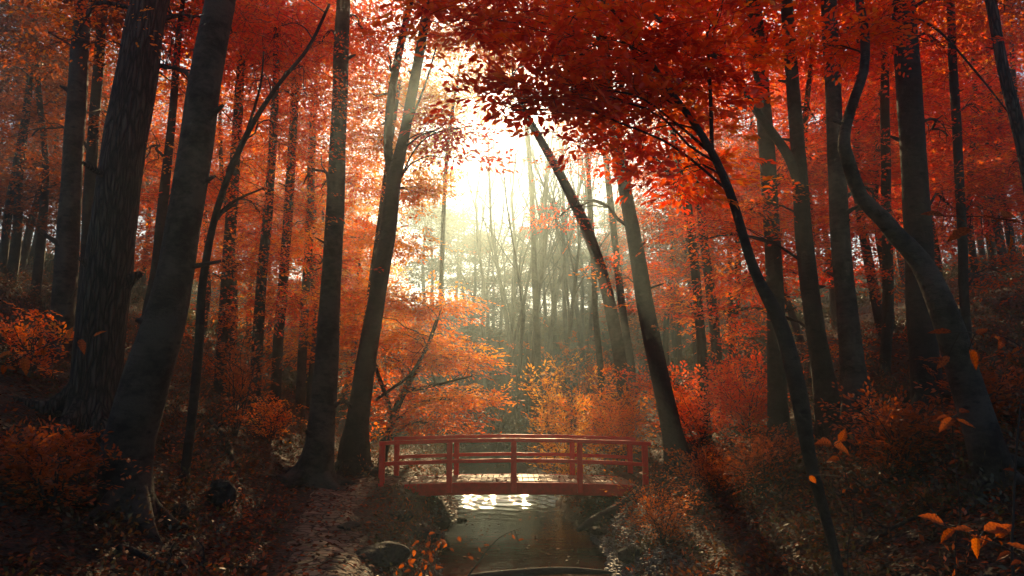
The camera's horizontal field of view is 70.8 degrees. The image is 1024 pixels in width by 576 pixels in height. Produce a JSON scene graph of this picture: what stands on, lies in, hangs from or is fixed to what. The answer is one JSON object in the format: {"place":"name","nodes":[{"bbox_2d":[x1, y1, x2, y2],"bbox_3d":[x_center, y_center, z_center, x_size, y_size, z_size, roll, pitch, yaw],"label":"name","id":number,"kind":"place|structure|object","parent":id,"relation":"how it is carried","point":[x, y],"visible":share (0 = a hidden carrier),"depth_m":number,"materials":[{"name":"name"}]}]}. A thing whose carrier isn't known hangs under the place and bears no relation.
{"place":"outdoors","nodes":[
{"label":"outdoors","id":0,"kind":"place"},
{"bbox_2d":[287,477,406,575],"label":"path","id":1,"kind":"structure","parent":0,"point":[305,526],"depth_m":11.41,"materials":[{"name":"soil"}]},
{"bbox_2d":[0,257,1023,575],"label":"ground","id":2,"kind":"structure","parent":0,"point":[366,515],"depth_m":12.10,"materials":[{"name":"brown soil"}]},
{"bbox_2d":[0,301,73,379],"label":"orange shrub","id":3,"kind":"object","parent":2,"relation":"on","point":[24,338],"visible":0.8,"depth_m":13.69,"materials":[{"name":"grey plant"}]},
{"bbox_2d":[0,0,116,283],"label":"young tree","id":4,"kind":"object","parent":2,"relation":"on","point":[13,263],"visible":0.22,"depth_m":25.57,"materials":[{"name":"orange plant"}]},
{"bbox_2d":[0,0,125,275],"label":"young tree","id":5,"kind":"object","parent":2,"relation":"on","point":[4,246],"visible":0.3,"depth_m":26.02,"materials":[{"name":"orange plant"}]},
{"bbox_2d":[0,28,145,274],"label":"young tree","id":6,"kind":"object","parent":2,"relation":"on","point":[26,242],"visible":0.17,"depth_m":29.72,"materials":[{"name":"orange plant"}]},
{"bbox_2d":[0,415,155,520],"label":"rust shrub","id":7,"kind":"object","parent":2,"relation":"on","point":[28,468],"visible":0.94,"depth_m":9.25,"materials":[{"name":"orange plant"}]},
{"bbox_2d":[0,0,159,298],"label":"young tree","id":8,"kind":"object","parent":2,"relation":"on","point":[43,221],"visible":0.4,"depth_m":25.03,"materials":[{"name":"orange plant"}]},
{"bbox_2d":[0,0,200,321],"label":"young tree","id":9,"kind":"object","parent":2,"relation":"on","point":[91,152],"visible":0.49,"depth_m":19.99,"materials":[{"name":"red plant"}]},
{"bbox_2d":[0,0,258,359],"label":"young tree","id":10,"kind":"object","parent":2,"relation":"on","point":[66,241],"visible":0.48,"depth_m":17.65,"materials":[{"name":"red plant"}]},
{"bbox_2d":[45,0,289,545],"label":"beech tree","id":11,"kind":"object","parent":2,"relation":"on","point":[136,413],"visible":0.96,"depth_m":10.33,"materials":[{"name":"brown plant"}]},
{"bbox_2d":[80,67,283,283],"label":"young tree","id":12,"kind":"object","parent":2,"relation":"on","point":[143,259],"visible":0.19,"depth_m":28.66,"materials":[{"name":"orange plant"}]},
{"bbox_2d":[105,81,295,336],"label":"young tree","id":13,"kind":"object","parent":2,"relation":"on","point":[208,293],"visible":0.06,"depth_m":30.87,"materials":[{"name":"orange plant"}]},
{"bbox_2d":[0,0,402,445],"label":"oak tree","id":14,"kind":"object","parent":2,"relation":"on","point":[85,396],"visible":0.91,"depth_m":12.80,"materials":[{"name":"brown plant"}]},
{"bbox_2d":[103,87,321,371],"bbox_3d":[-11.118,-2.973,27.021,8.526,12.695,7.440,-9,-12,43],"label":"young tree","id":15,"kind":"object","parent":2,"relation":"on","point":[249,233],"visible":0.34,"depth_m":27.41,"materials":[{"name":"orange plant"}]},
{"bbox_2d":[83,0,355,316],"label":"young tree","id":16,"kind":"object","parent":2,"relation":"on","point":[161,205],"visible":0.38,"depth_m":19.05,"materials":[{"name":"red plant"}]},
{"bbox_2d":[205,479,236,508],"bbox_3d":[-4.893,3.448,12.072,0.536,0.488,0.316,0,-9,0],"label":"rock","id":17,"kind":"object","parent":2,"relation":"on","point":[220,496],"visible":0.88,"depth_m":11.97,"materials":[{"name":"grey stone"}]},
{"bbox_2d":[155,113,298,340],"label":"young tree","id":18,"kind":"object","parent":2,"relation":"on","point":[216,284],"visible":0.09,"depth_m":36.19,"materials":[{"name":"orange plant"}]},
{"bbox_2d":[181,291,290,436],"bbox_3d":[-6.433,1.835,16.953,2.338,3.511,2.515,0,-9,0],"label":"rust shrub","id":19,"kind":"object","parent":2,"relation":"on","point":[236,393],"visible":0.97,"depth_m":16.79,"materials":[{"name":"orange plant"}]},
{"bbox_2d":[117,0,404,396],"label":"young tree","id":20,"kind":"object","parent":2,"relation":"on","point":[226,283],"visible":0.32,"depth_m":21.15,"materials":[{"name":"red plant"}]},
{"bbox_2d":[146,0,388,491],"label":"maple sapling","id":21,"kind":"object","parent":2,"relation":"on","point":[218,212],"visible":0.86,"depth_m":14.94,"materials":[{"name":"red plant"}]},
{"bbox_2d":[89,0,446,419],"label":"young tree","id":22,"kind":"object","parent":2,"relation":"on","point":[277,352],"visible":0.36,"depth_m":22.73,"materials":[{"name":"red plant"}]},
{"bbox_2d":[229,393,308,442],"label":"orange shrub","id":23,"kind":"object","parent":2,"relation":"on","point":[275,423],"visible":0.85,"depth_m":17.98,"materials":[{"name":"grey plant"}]},
{"bbox_2d":[91,0,447,423],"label":"young tree","id":24,"kind":"object","parent":2,"relation":"on","point":[264,240],"visible":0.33,"depth_m":20.83,"materials":[{"name":"red plant"}]},
{"bbox_2d":[167,48,465,421],"bbox_3d":[-7.032,-1.866,27.662,10.344,14.117,10.579,0,-9,0],"label":"birch tree","id":25,"kind":"object","parent":2,"relation":"on","point":[301,374],"visible":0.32,"depth_m":26.91,"materials":[{"name":"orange plant"}]},
{"bbox_2d":[216,119,434,356],"bbox_3d":[-6.921,-0.169,27.251,8.015,11.560,8.140,0,-9,0],"label":"young tree","id":26,"kind":"object","parent":2,"relation":"on","point":[359,225],"visible":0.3,"depth_m":27.00,"materials":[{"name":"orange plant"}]},
{"bbox_2d":[219,163,437,410],"bbox_3d":[-7.709,-0.210,29.855,8.657,10.979,7.244,-5,-10,30],"label":"young tree","id":27,"kind":"object","parent":2,"relation":"on","point":[311,359],"visible":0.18,"depth_m":29.65,"materials":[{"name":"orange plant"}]},
{"bbox_2d":[266,207,436,413],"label":"young tree","id":28,"kind":"object","parent":2,"relation":"on","point":[349,369],"visible":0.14,"depth_m":35.49,"materials":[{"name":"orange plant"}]},
{"bbox_2d":[356,541,410,566],"bbox_3d":[-1.895,3.893,10.577,0.785,0.314,0.531,6,-11,-32],"label":"rock","id":29,"kind":"object","parent":2,"relation":"on","point":[396,553],"visible":0.94,"depth_m":10.44,"materials":[{"name":"grey stone"}]},
{"bbox_2d":[228,0,547,490],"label":"beech tree","id":30,"kind":"object","parent":2,"relation":"on","point":[314,465],"visible":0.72,"depth_m":16.16,"materials":[{"name":"brown plant"}]},
{"bbox_2d":[300,59,482,319],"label":"maple tree","id":31,"kind":"object","parent":2,"relation":"on","point":[377,152],"visible":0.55,"depth_m":26.69,"materials":[{"name":"orange-red leaf"},{"name":"dark bark"}]},
{"bbox_2d":[283,270,541,466],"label":"maple tree","id":32,"kind":"object","parent":2,"relation":"on","point":[407,391],"visible":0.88,"depth_m":20.42,"materials":[{"name":"orange plant"}]},
{"bbox_2d":[264,0,576,477],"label":"maple tree","id":33,"kind":"object","parent":2,"relation":"on","point":[354,441],"visible":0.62,"depth_m":18.95,"materials":[{"name":"orange leaf"},{"name":"dark bark"}]},
{"bbox_2d":[391,191,484,333],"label":"tree","id":34,"kind":"object","parent":2,"relation":"on","point":[415,225],"visible":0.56,"depth_m":64.40,"materials":[{"name":"orange plant"}]},
{"bbox_2d":[396,199,493,349],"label":"tree","id":35,"kind":"object","parent":2,"relation":"on","point":[466,223],"visible":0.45,"depth_m":65.70,"materials":[{"name":"orange plant"}]},
{"bbox_2d":[431,197,502,334],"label":"tree","id":36,"kind":"object","parent":2,"relation":"on","point":[462,253],"visible":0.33,"depth_m":73.30,"materials":[{"name":"orange plant"}]},
{"bbox_2d":[401,0,543,434],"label":"misty tree","id":37,"kind":"object","parent":2,"relation":"on","point":[442,246],"visible":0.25,"depth_m":36.31,"materials":[{"name":"orange plant"}]},
{"bbox_2d":[430,224,525,354],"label":"tree","id":38,"kind":"object","parent":2,"relation":"on","point":[474,250],"visible":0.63,"depth_m":65.42,"materials":[{"name":"orange plant"}]},
{"bbox_2d":[438,118,530,399],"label":"bare tree","id":39,"kind":"object","parent":2,"relation":"on","point":[484,295],"visible":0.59,"depth_m":55.03,"materials":[{"name":"grey plant"}]},
{"bbox_2d":[451,94,543,393],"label":"bare tree","id":40,"kind":"object","parent":2,"relation":"on","point":[506,319],"visible":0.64,"depth_m":55.84,"materials":[{"name":"grey plant"}]},
{"bbox_2d":[463,241,532,371],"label":"tree","id":41,"kind":"object","parent":2,"relation":"on","point":[502,344],"visible":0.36,"depth_m":65.07,"materials":[{"name":"orange plant"}]},
{"bbox_2d":[458,95,547,457],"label":"bare tree","id":42,"kind":"object","parent":2,"relation":"on","point":[523,315],"visible":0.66,"depth_m":37.18,"materials":[{"name":"grey plant"}]},
{"bbox_2d":[473,390,548,465],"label":"shrub","id":43,"kind":"object","parent":2,"relation":"on","point":[507,422],"visible":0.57,"depth_m":32.26,"materials":[{"name":"orange plant"}]},
{"bbox_2d":[0,229,1023,451],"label":"distant undergrowth","id":44,"kind":"object","parent":2,"relation":"on","point":[687,358],"visible":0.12,"depth_m":44.58,"materials":[{"name":"orange plant"}]},
{"bbox_2d":[0,251,1023,575],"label":"undergrowth","id":45,"kind":"object","parent":2,"relation":"on","point":[908,485],"depth_m":11.51,"materials":[{"name":"brown plant"}]},
{"bbox_2d":[378,434,650,496],"bbox_3d":[0.172,4.255,17.247,6.344,1.390,2.224,0,-9,0],"label":"footbridge","id":46,"kind":"object","parent":2,"relation":"on","point":[448,483],"visible":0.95,"depth_m":16.25,"materials":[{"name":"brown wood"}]},
{"bbox_2d":[470,107,577,417],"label":"bare tree","id":47,"kind":"object","parent":2,"relation":"on","point":[513,213],"visible":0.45,"depth_m":52.08,"materials":[{"name":"grey plant"}]},
{"bbox_2d":[494,107,573,393],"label":"bare tree","id":48,"kind":"object","parent":2,"relation":"on","point":[565,323],"visible":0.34,"depth_m":51.49,"materials":[{"name":"grey plant"}]},
{"bbox_2d":[478,0,594,432],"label":"misty tree","id":49,"kind":"object","parent":2,"relation":"on","point":[537,342],"visible":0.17,"depth_m":37.38,"materials":[{"name":"grey plant"}]},
{"bbox_2d":[488,121,589,450],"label":"bare tree","id":50,"kind":"object","parent":2,"relation":"on","point":[513,341],"visible":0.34,"depth_m":42.52,"materials":[{"name":"grey plant"}]},
{"bbox_2d":[458,24,630,454],"bbox_3d":[0.575,-2.220,25.175,5.595,15.788,5.275,3,-9,-16],"label":"leaning tree","id":51,"kind":"object","parent":2,"relation":"on","point":[615,335],"visible":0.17,"depth_m":23.33,"materials":[{"name":"brown plant"}]},
{"bbox_2d":[486,214,605,361],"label":"tree","id":52,"kind":"object","parent":2,"relation":"on","point":[545,303],"visible":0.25,"depth_m":63.91,"materials":[{"name":"orange plant"}]},
{"bbox_2d":[375,464,717,575],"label":"gravel","id":53,"kind":"structure","parent":2,"relation":"on","point":[610,563],"depth_m":12.14,"materials":[{"name":"stone"}]},
{"bbox_2d":[504,196,592,351],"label":"tree","id":54,"kind":"object","parent":2,"relation":"on","point":[556,326],"visible":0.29,"depth_m":63.10,"materials":[{"name":"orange plant"}]},
{"bbox_2d":[504,130,594,427],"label":"bare tree","id":55,"kind":"object","parent":2,"relation":"on","point":[526,396],"visible":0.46,"depth_m":43.77,"materials":[{"name":"grey plant"}]},
{"bbox_2d":[527,136,600,413],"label":"bare tree","id":56,"kind":"object","parent":2,"relation":"on","point":[552,322],"visible":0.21,"depth_m":47.02,"materials":[{"name":"grey plant"}]},
{"bbox_2d":[530,115,610,431],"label":"bare tree","id":57,"kind":"object","parent":2,"relation":"on","point":[543,265],"visible":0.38,"depth_m":37.63,"materials":[{"name":"grey plant"}]},
{"bbox_2d":[520,352,621,496],"bbox_3d":[1.671,4.161,20.546,3.048,4.817,2.628,0,-9,0],"label":"golden shrub","id":58,"kind":"object","parent":2,"relation":"on","point":[570,431],"visible":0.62,"depth_m":20.48,"materials":[{"name":"orange plant"}]},
{"bbox_2d":[536,185,629,339],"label":"tree","id":59,"kind":"object","parent":2,"relation":"on","point":[581,302],"visible":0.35,"depth_m":63.17,"materials":[{"name":"orange plant"}]},
{"bbox_2d":[447,0,723,489],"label":"maple tree","id":60,"kind":"object","parent":2,"relation":"on","point":[672,432],"visible":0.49,"depth_m":16.97,"materials":[{"name":"red plant"}]},
{"bbox_2d":[537,97,633,404],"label":"bare tree","id":61,"kind":"object","parent":2,"relation":"on","point":[589,330],"visible":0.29,"depth_m":44.98,"materials":[{"name":"grey plant"}]},
{"bbox_2d":[547,104,624,450],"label":"young tree","id":62,"kind":"object","parent":2,"relation":"on","point":[598,347],"visible":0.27,"depth_m":25.03,"materials":[{"name":"grey plant"}]},
{"bbox_2d":[535,120,638,411],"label":"bare tree","id":63,"kind":"object","parent":2,"relation":"on","point":[571,312],"visible":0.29,"depth_m":39.07,"materials":[{"name":"grey plant"}]},
{"bbox_2d":[557,329,637,425],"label":"rust shrub","id":64,"kind":"object","parent":2,"relation":"on","point":[593,368],"visible":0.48,"depth_m":30.82,"materials":[{"name":"orange plant"}]},
{"bbox_2d":[358,0,843,575],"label":"maple tree","id":65,"kind":"object","parent":2,"relation":"on","point":[636,64],"visible":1,"depth_m":9.03,"materials":[{"name":"red plant"}]},
{"bbox_2d":[547,363,660,466],"bbox_3d":[3.226,3.600,20.257,3.728,3.025,3.064,5,-11,-31],"label":"orange shrub","id":66,"kind":"object","parent":2,"relation":"on","point":[624,431],"visible":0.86,"depth_m":19.96,"materials":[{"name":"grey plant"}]},
{"bbox_2d":[594,109,658,420],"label":"young tree","id":67,"kind":"object","parent":2,"relation":"on","point":[622,314],"visible":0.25,"depth_m":29.11,"materials":[{"name":"brown plant"}]},
{"bbox_2d":[495,0,766,445],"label":"young tree","id":68,"kind":"object","parent":2,"relation":"on","point":[701,346],"visible":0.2,"depth_m":19.07,"materials":[{"name":"red plant"}]},
{"bbox_2d":[595,220,688,346],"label":"young tree","id":69,"kind":"object","parent":2,"relation":"on","point":[604,247],"visible":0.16,"depth_m":45.82,"materials":[{"name":"red plant"}]},
{"bbox_2d":[600,470,726,545],"bbox_3d":[2.544,3.820,11.800,1.866,1.627,1.611,6,-11,-35],"label":"rust shrub","id":70,"kind":"object","parent":2,"relation":"on","point":[658,527],"visible":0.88,"depth_m":11.76,"materials":[{"name":"orange plant"}]},
{"bbox_2d":[591,136,742,373],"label":"young tree","id":71,"kind":"object","parent":2,"relation":"on","point":[665,322],"visible":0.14,"depth_m":34.37,"materials":[{"name":"red plant"}]},
{"bbox_2d":[602,178,744,369],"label":"young tree","id":72,"kind":"object","parent":2,"relation":"on","point":[679,342],"visible":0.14,"depth_m":39.57,"materials":[{"name":"red plant"}]},
{"bbox_2d":[597,91,754,334],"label":"young tree","id":73,"kind":"object","parent":2,"relation":"on","point":[687,272],"visible":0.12,"depth_m":33.21,"materials":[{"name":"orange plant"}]},
{"bbox_2d":[595,342,764,447],"bbox_3d":[4.429,2.890,18.413,3.751,2.896,3.772,-7,-11,36],"label":"red shrub","id":74,"kind":"object","parent":2,"relation":"on","point":[686,406],"visible":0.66,"depth_m":18.00,"materials":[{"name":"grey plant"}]},
{"bbox_2d":[622,105,756,379],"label":"young tree","id":75,"kind":"object","parent":2,"relation":"on","point":[693,333],"visible":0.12,"depth_m":32.17,"materials":[{"name":"red plant"}]},
{"bbox_2d":[639,440,762,501],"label":"rust shrub","id":76,"kind":"object","parent":2,"relation":"on","point":[717,468],"visible":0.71,"depth_m":14.07,"materials":[{"name":"orange plant"}]},
{"bbox_2d":[631,132,815,365],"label":"young tree","id":77,"kind":"object","parent":2,"relation":"on","point":[730,304],"visible":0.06,"depth_m":32.11,"materials":[{"name":"red plant"}]},
{"bbox_2d":[577,0,883,451],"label":"maple tree","id":78,"kind":"object","parent":2,"relation":"on","point":[793,154],"visible":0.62,"depth_m":15.22,"materials":[{"name":"red plant"}]},
{"bbox_2d":[613,0,847,427],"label":"young tree","id":79,"kind":"object","parent":2,"relation":"on","point":[713,342],"visible":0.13,"depth_m":20.46,"materials":[{"name":"red plant"}]},
{"bbox_2d":[641,108,827,385],"bbox_3d":[8.912,-1.542,26.011,8.452,10.354,7.633,0,-9,0],"label":"young tree","id":80,"kind":"object","parent":2,"relation":"on","point":[736,242],"visible":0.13,"depth_m":26.06,"materials":[{"name":"red plant"}]},
{"bbox_2d":[675,333,806,451],"bbox_3d":[5.404,2.427,16.928,3.027,2.823,2.603,0,-9,0],"label":"red shrub","id":81,"kind":"object","parent":2,"relation":"on","point":[736,409],"visible":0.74,"depth_m":16.64,"materials":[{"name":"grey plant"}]},
{"bbox_2d":[639,0,887,443],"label":"young tree","id":82,"kind":"object","parent":2,"relation":"on","point":[777,405],"visible":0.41,"depth_m":16.55,"materials":[{"name":"red plant"}]},
{"bbox_2d":[660,66,867,341],"bbox_3d":[10.742,-3.902,31.633,7.811,13.350,6.888,0,-9,0],"label":"young tree","id":83,"kind":"object","parent":2,"relation":"on","point":[796,328],"visible":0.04,"depth_m":31.03,"materials":[{"name":"red plant"}]},
{"bbox_2d":[697,415,832,497],"bbox_3d":[4.405,3.056,12.955,2.340,1.500,2.336,0,-9,0],"label":"rust shrub","id":84,"kind":"object","parent":2,"relation":"on","point":[760,453],"visible":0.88,"depth_m":12.76,"materials":[{"name":"red plant"}]},
{"bbox_2d":[686,13,947,270],"bbox_3d":[9.732,-3.666,24.301,8.253,12.470,7.129,0,-9,0],"label":"young tree","id":85,"kind":"object","parent":2,"relation":"on","point":[813,217],"visible":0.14,"depth_m":23.28,"materials":[{"name":"red plant"}]},
{"bbox_2d":[638,0,1010,456],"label":"beech tree","id":86,"kind":"object","parent":2,"relation":"on","point":[853,371],"visible":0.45,"depth_m":13.83,"materials":[{"name":"red plant"}]},
{"bbox_2d":[679,0,974,385],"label":"young tree","id":87,"kind":"object","parent":2,"relation":"on","point":[810,163],"visible":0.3,"depth_m":21.11,"materials":[{"name":"red plant"}]},
{"bbox_2d":[703,0,1023,376],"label":"young tree","id":88,"kind":"object","parent":2,"relation":"on","point":[888,288],"visible":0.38,"depth_m":18.60,"materials":[{"name":"red plant"}]},
{"bbox_2d":[749,0,987,339],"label":"young tree","id":89,"kind":"object","parent":2,"relation":"on","point":[877,311],"visible":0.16,"depth_m":22.09,"materials":[{"name":"red plant"}]},
{"bbox_2d":[729,0,1023,423],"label":"oak tree","id":90,"kind":"object","parent":2,"relation":"on","point":[911,139],"visible":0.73,"depth_m":14.33,"materials":[{"name":"red plant"}]},
{"bbox_2d":[746,0,1023,519],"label":"beech tree","id":91,"kind":"object","parent":2,"relation":"on","point":[968,389],"visible":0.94,"depth_m":9.71,"materials":[{"name":"red plant"}]},
{"bbox_2d":[810,376,963,480],"bbox_3d":[5.691,2.156,11.097,2.550,1.578,2.338,0,-9,0],"label":"rust shrub","id":92,"kind":"object","parent":2,"relation":"on","point":[899,422],"visible":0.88,"depth_m":10.76,"materials":[{"name":"red plant"}]},
{"bbox_2d":[766,0,1023,209],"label":"young tree","id":93,"kind":"object","parent":2,"relation":"on","point":[1009,93],"visible":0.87,"depth_m":14.08,"materials":[{"name":"red plant"}]},
{"bbox_2d":[771,0,1023,348],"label":"young tree","id":94,"kind":"object","parent":2,"relation":"on","point":[963,278],"visible":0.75,"depth_m":15.87,"materials":[{"name":"red plant"}]},
{"bbox_2d":[771,0,1023,329],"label":"young tree","id":95,"kind":"object","parent":2,"relation":"on","point":[930,94],"visible":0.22,"depth_m":21.82,"materials":[{"name":"red plant"}]},
{"bbox_2d":[814,0,1022,275],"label":"young tree","id":96,"kind":"object","parent":2,"relation":"on","point":[937,251],"visible":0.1,"depth_m":27.29,"materials":[{"name":"red plant"}]},
{"bbox_2d":[871,1,1023,289],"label":"young tree","id":97,"kind":"object","parent":2,"relation":"on","point":[973,253],"visible":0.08,"depth_m":27.72,"materials":[{"name":"red plant"}]},
{"bbox_2d":[892,0,1023,222],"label":"young tree","id":98,"kind":"object","parent":2,"relation":"on","point":[1013,75],"visible":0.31,"depth_m":24.36,"materials":[{"name":"red plant"}]},
{"bbox_2d":[897,15,1023,270],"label":"young tree","id":99,"kind":"object","parent":2,"relation":"on","point":[1007,238],"visible":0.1,"depth_m":28.95,"materials":[{"name":"red plant"}]},
{"bbox_2d":[914,339,1023,433],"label":"rust shrub","id":100,"kind":"object","parent":2,"relation":"on","point":[987,378],"visible":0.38,"depth_m":11.00,"materials":[{"name":"red plant"}]},
{"bbox_2d":[919,513,1023,564],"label":"beech sprig","id":101,"kind":"object","parent":2,"relation":"on","point":[998,530],"visible":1,"depth_m":3.56,"materials":[{"name":"orange plant"}]},
{"bbox_2d":[925,1,1023,274],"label":"young tree","id":102,"kind":"object","parent":2,"relation":"on","point":[1001,250],"visible":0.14,"depth_m":28.66,"materials":[{"name":"red plant"}]},
{"bbox_2d":[0,0,1023,327],"label":"sky","id":103,"kind":"structure","parent":0,"point":[466,198],"materials":[{"name":"white"}]},
{"bbox_2d":[437,446,611,575],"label":"water","id":104,"kind":"structure","parent":0,"point":[581,547],"depth_m":15.29,"materials":[{"name":"black liquid"}]},
{"bbox_2d":[470,567,613,575],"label":"fallen log","id":105,"kind":"object","parent":104,"relation":"on","point":[539,571],"visible":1,"depth_m":10.88,"materials":[{"name":"brown wood"}]},
{"bbox_2d":[928,328,1023,369],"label":"beech sprig","id":106,"kind":"object","parent":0,"point":[943,360],"visible":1,"depth_m":3.90,"materials":[{"name":"orange plant"}]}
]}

